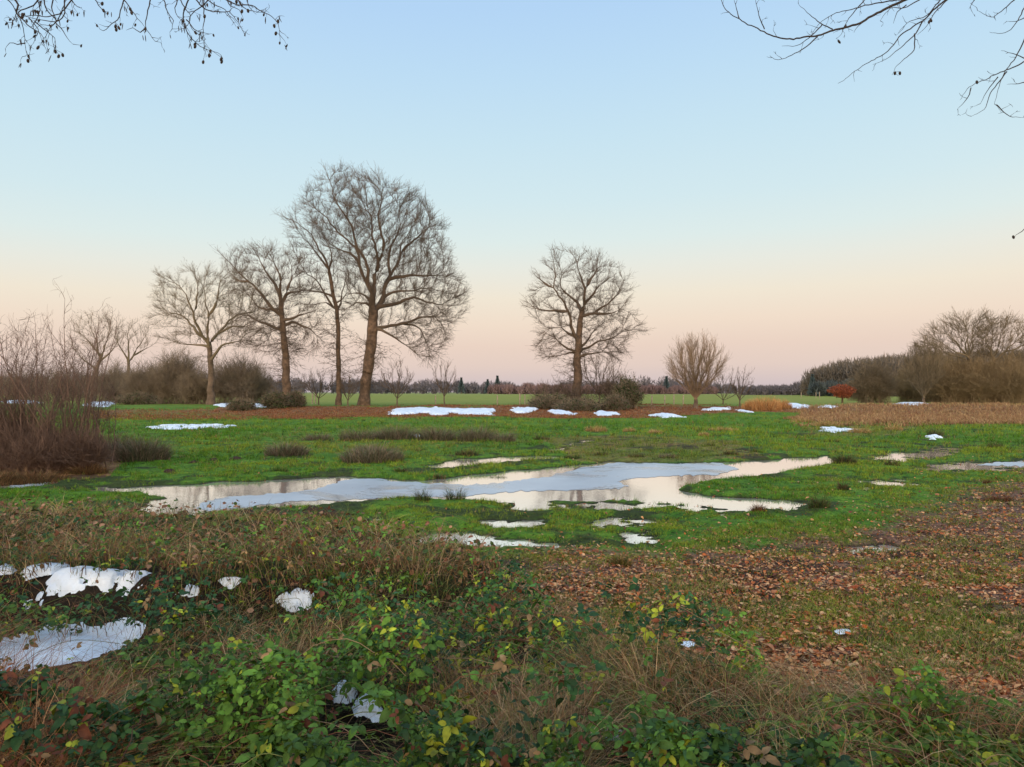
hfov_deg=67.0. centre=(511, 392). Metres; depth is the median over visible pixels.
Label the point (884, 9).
bare tree
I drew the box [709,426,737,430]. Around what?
straw tuft
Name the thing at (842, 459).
rush tuft
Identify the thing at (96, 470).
dead grass tuft
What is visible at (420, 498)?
rush tuft
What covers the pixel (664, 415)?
snow patch
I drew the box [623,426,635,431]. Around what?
straw tuft
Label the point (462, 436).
sedge hummock
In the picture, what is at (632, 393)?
evergreen bush
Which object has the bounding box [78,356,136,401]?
bush
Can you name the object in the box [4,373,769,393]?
wood
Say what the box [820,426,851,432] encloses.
snow patch
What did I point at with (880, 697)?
stick
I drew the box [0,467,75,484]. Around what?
dead grass tuft
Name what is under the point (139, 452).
sedge hummock
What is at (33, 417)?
alder thicket
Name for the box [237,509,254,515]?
molehill
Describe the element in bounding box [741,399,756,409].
reed clump
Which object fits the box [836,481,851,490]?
rush tuft
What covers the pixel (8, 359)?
alder thicket
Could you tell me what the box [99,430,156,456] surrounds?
sedge hummock
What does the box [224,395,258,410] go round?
evergreen bush
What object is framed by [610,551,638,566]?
rush tuft
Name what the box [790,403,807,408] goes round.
snow patch
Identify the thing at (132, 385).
bush
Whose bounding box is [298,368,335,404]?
sapling
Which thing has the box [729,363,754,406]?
sapling
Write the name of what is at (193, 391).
bush
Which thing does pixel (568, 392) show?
bush
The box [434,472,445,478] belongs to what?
rush tuft
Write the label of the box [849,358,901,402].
pollard bush
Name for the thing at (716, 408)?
snow patch
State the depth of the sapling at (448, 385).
65.88 m
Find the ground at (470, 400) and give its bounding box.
[0,392,1023,766]
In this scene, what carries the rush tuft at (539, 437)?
on the ground at (470, 400)
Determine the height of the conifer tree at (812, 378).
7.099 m
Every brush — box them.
[0,390,42,472]
[0,408,90,474]
[33,420,120,473]
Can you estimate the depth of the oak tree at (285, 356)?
65.69 m
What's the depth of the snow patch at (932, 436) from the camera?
28.52 m
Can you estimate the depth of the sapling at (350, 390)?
65.93 m
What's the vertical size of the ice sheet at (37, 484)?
0.001 m
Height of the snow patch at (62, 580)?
0.255 m
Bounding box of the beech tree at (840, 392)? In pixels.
[826,384,856,402]
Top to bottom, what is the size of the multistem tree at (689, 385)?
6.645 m
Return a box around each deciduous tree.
[906,305,1005,402]
[967,305,1023,399]
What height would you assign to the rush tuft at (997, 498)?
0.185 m
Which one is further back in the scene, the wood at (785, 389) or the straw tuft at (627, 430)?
the wood at (785, 389)
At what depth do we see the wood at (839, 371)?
237.77 m
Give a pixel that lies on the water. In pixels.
(664, 489)
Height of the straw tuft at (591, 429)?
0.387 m
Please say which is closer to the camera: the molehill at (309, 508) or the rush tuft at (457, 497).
the molehill at (309, 508)
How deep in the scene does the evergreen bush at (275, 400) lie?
61.49 m
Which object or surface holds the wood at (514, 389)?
on the ground at (470, 400)
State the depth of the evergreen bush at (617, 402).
59.49 m
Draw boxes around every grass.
[0,492,1023,766]
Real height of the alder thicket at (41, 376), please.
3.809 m
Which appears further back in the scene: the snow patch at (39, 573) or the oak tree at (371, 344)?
the oak tree at (371, 344)
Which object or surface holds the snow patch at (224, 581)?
on the ground at (470, 400)
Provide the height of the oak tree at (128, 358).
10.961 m
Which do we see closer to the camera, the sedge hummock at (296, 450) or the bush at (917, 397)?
the sedge hummock at (296, 450)
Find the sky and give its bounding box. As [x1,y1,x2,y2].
[0,0,1023,391]
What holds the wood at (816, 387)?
on the ground at (470, 400)
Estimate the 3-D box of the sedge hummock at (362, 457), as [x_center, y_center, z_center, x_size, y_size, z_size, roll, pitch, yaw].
[-3.415,1.408,18.967,2.022,0.646,1.976,0,0,0]
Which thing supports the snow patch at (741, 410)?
on the ground at (470, 400)
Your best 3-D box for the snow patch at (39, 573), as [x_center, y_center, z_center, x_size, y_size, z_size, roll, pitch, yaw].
[-3.422,1.312,5.724,0.264,0.088,0.358,0,0,41]
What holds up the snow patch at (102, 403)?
on the ground at (470, 400)
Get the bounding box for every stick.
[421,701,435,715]
[826,695,905,717]
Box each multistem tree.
[660,328,732,408]
[900,334,948,402]
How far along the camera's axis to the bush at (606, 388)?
65.99 m
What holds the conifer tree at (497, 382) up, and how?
on the ground at (470, 400)
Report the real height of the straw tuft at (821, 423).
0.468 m
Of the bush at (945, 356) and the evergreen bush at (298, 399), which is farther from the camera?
the bush at (945, 356)
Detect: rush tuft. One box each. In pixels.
[272,465,288,471]
[408,486,431,500]
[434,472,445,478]
[443,483,467,499]
[534,435,549,439]
[564,453,581,458]
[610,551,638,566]
[628,453,644,457]
[658,453,675,458]
[722,450,737,454]
[746,501,766,511]
[805,490,831,508]
[828,451,858,463]
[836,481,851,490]
[884,460,899,465]
[925,428,943,436]
[983,493,1015,501]
[984,440,1005,447]
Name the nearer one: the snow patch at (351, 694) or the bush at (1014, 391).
the snow patch at (351, 694)
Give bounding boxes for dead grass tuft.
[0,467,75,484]
[0,470,30,485]
[60,462,113,474]
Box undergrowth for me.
[0,494,1023,766]
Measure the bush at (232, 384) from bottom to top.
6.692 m
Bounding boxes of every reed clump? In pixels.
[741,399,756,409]
[749,394,782,410]
[771,398,792,409]
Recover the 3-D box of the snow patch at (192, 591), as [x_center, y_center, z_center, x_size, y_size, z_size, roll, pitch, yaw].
[-2.218,1.387,5.358,0.227,0.108,0.097,0,0,0]
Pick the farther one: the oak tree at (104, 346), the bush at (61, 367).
the bush at (61, 367)
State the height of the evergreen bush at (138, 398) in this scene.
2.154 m
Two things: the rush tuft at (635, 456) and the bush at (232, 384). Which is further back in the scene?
the bush at (232, 384)
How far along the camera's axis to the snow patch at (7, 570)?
5.65 m
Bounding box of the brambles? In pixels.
[0,496,1023,766]
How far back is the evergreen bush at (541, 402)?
61.24 m
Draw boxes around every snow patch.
[0,563,16,574]
[0,617,145,671]
[23,562,69,580]
[23,566,150,608]
[83,401,114,406]
[145,424,235,429]
[175,584,198,596]
[214,403,262,406]
[217,577,241,588]
[276,588,313,611]
[332,680,357,703]
[352,693,382,722]
[388,406,495,414]
[509,407,537,413]
[548,409,576,414]
[593,410,618,415]
[650,413,685,417]
[681,641,694,646]
[701,407,730,410]
[736,409,753,412]
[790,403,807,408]
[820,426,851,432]
[834,629,849,633]
[896,402,922,404]
[925,434,942,439]
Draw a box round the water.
[0,440,1023,553]
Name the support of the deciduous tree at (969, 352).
on the ground at (470, 400)
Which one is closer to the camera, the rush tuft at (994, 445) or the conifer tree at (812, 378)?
the rush tuft at (994, 445)
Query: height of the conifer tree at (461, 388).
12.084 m
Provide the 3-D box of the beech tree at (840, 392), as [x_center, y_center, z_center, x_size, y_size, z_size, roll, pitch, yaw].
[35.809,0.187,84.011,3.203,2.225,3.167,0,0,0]
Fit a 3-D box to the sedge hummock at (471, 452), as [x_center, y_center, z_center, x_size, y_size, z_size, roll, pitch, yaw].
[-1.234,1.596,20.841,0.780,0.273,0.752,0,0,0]
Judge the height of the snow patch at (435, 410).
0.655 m
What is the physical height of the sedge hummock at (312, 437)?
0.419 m
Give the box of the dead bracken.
[92,401,1023,426]
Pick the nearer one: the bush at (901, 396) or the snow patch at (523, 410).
the snow patch at (523, 410)
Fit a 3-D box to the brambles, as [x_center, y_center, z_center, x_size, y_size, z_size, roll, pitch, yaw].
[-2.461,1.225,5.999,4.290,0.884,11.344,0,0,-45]
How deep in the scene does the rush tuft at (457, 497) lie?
12.17 m
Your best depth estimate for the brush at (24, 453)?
15.72 m
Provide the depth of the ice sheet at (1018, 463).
18.92 m
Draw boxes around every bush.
[0,356,55,399]
[30,359,93,400]
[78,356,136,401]
[110,355,168,403]
[114,390,163,404]
[136,343,207,403]
[170,363,221,403]
[196,348,273,403]
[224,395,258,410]
[246,360,278,402]
[256,389,292,408]
[286,388,308,406]
[522,374,603,399]
[524,391,569,409]
[549,393,604,410]
[589,363,645,401]
[599,392,631,410]
[606,372,644,408]
[844,373,871,400]
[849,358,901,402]
[891,362,919,401]
[899,354,943,401]
[915,349,990,402]
[931,343,954,363]
[949,347,1015,402]
[981,350,1023,403]
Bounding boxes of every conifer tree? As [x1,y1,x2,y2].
[457,377,465,393]
[483,379,489,392]
[494,375,499,385]
[663,376,669,389]
[806,374,814,394]
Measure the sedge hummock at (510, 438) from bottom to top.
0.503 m
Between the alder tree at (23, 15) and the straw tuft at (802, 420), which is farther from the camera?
the straw tuft at (802, 420)
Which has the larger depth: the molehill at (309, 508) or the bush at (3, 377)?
the bush at (3, 377)
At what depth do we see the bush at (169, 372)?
78.02 m
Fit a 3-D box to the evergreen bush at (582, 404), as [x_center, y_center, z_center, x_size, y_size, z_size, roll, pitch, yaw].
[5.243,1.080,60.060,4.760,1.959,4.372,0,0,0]
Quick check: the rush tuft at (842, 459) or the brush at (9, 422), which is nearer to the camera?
the brush at (9, 422)
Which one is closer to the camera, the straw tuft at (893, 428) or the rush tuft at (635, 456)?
the rush tuft at (635, 456)
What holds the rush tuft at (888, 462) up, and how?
on the ground at (470, 400)
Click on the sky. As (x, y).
(789, 213)
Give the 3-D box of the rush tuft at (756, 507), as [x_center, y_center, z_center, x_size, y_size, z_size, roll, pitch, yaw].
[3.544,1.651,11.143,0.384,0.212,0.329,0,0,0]
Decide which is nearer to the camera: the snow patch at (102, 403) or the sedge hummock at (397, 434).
the sedge hummock at (397, 434)
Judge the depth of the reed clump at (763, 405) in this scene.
59.61 m
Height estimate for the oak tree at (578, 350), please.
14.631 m
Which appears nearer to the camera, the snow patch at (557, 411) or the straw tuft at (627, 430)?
the straw tuft at (627, 430)
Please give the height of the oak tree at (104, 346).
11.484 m
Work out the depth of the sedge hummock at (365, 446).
21.75 m
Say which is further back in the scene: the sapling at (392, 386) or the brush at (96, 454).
the sapling at (392, 386)
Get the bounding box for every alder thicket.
[0,277,125,468]
[0,313,121,473]
[0,316,30,410]
[0,317,105,469]
[6,330,129,463]
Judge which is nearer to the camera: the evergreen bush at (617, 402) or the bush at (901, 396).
the evergreen bush at (617, 402)
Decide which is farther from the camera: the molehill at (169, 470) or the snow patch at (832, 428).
the snow patch at (832, 428)
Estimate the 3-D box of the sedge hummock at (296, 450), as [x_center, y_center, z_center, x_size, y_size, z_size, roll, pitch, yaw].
[-5.998,1.448,20.660,1.631,0.551,1.593,0,0,0]
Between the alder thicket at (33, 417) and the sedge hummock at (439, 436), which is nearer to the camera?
the alder thicket at (33, 417)
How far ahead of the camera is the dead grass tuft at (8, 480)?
14.61 m
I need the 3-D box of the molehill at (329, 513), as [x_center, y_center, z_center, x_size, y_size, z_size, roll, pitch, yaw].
[-2.570,1.696,10.724,0.343,0.193,0.309,0,0,0]
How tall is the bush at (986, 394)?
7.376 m
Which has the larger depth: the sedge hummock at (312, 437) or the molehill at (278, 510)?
the sedge hummock at (312, 437)
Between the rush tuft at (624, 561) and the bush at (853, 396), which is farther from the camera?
the bush at (853, 396)
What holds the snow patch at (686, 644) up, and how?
on the leaf litter
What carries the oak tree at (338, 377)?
on the ground at (470, 400)
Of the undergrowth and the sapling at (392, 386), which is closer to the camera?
the undergrowth
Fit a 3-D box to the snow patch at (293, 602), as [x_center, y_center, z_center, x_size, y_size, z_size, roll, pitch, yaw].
[-1.489,1.423,5.295,0.268,0.146,0.119,0,0,0]
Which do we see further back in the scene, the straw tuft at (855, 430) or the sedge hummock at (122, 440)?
the straw tuft at (855, 430)
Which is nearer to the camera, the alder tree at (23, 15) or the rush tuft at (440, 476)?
the alder tree at (23, 15)
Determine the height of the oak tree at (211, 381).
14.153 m
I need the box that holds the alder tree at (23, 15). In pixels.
[4,0,287,67]
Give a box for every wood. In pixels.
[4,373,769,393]
[487,382,718,393]
[739,381,803,394]
[799,348,1023,395]
[808,377,895,395]
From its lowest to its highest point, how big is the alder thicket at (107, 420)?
3.200 m
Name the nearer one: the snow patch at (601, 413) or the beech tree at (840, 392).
the snow patch at (601, 413)
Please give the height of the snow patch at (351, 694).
0.071 m
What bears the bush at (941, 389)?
on the ground at (470, 400)
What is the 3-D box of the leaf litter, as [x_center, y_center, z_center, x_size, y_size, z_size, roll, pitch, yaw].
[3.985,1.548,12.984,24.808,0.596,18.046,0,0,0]
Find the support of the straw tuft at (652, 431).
on the ground at (470, 400)
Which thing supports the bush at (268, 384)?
on the ground at (470, 400)
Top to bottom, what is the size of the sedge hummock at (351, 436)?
0.661 m
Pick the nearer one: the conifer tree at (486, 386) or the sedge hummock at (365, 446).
the sedge hummock at (365, 446)
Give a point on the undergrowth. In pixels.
(300, 562)
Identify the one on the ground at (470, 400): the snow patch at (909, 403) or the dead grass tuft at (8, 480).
the snow patch at (909, 403)
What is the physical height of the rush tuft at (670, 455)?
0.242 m
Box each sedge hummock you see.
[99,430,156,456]
[102,430,179,462]
[262,439,311,456]
[299,432,335,440]
[337,425,378,440]
[337,439,408,463]
[353,443,380,451]
[372,422,415,439]
[411,422,458,440]
[450,423,500,441]
[455,448,478,455]
[489,430,518,441]
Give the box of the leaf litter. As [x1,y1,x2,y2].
[175,450,1023,712]
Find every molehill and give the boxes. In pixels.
[164,469,176,473]
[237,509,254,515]
[268,508,286,514]
[305,505,317,511]
[316,507,337,517]
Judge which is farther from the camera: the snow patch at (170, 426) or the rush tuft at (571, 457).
the snow patch at (170, 426)
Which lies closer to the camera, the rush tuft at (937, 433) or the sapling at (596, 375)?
the rush tuft at (937, 433)
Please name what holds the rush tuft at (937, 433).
on the ground at (470, 400)
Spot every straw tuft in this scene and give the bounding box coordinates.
[585,424,607,431]
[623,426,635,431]
[648,429,662,433]
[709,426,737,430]
[790,416,813,421]
[811,418,838,426]
[847,425,871,432]
[884,425,903,430]
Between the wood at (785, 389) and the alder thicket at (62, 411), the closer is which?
the alder thicket at (62, 411)
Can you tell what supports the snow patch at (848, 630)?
on the leaf litter
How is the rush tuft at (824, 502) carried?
on the ground at (470, 400)
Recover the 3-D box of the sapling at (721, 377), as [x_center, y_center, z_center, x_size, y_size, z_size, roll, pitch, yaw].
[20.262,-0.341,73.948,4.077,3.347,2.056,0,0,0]
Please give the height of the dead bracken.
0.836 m
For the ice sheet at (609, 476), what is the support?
on the water
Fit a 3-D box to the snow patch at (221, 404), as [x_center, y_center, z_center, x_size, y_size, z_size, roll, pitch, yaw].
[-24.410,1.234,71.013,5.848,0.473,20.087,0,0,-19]
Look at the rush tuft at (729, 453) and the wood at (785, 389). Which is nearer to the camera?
the rush tuft at (729, 453)
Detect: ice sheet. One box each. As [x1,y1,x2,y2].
[10,482,50,487]
[197,462,737,510]
[978,461,1023,466]
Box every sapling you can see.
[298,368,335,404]
[338,373,361,405]
[379,357,414,405]
[432,360,458,405]
[574,351,620,400]
[706,374,743,403]
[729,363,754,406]
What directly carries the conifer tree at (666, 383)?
on the ground at (470, 400)
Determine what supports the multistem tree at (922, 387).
on the ground at (470, 400)
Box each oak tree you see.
[63,306,124,401]
[109,316,158,368]
[141,258,279,404]
[207,239,334,405]
[274,199,362,404]
[288,160,471,405]
[520,239,654,397]
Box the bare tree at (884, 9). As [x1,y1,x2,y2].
[721,0,1023,238]
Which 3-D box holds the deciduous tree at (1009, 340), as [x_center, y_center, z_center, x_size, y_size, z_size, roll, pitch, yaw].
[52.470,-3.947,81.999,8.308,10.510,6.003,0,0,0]
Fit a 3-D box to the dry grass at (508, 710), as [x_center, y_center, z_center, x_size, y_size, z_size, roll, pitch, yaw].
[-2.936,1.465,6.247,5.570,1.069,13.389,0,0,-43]
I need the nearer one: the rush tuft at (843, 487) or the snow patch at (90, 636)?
the snow patch at (90, 636)
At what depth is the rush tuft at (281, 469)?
16.48 m
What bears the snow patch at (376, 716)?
on the dry grass at (508, 710)

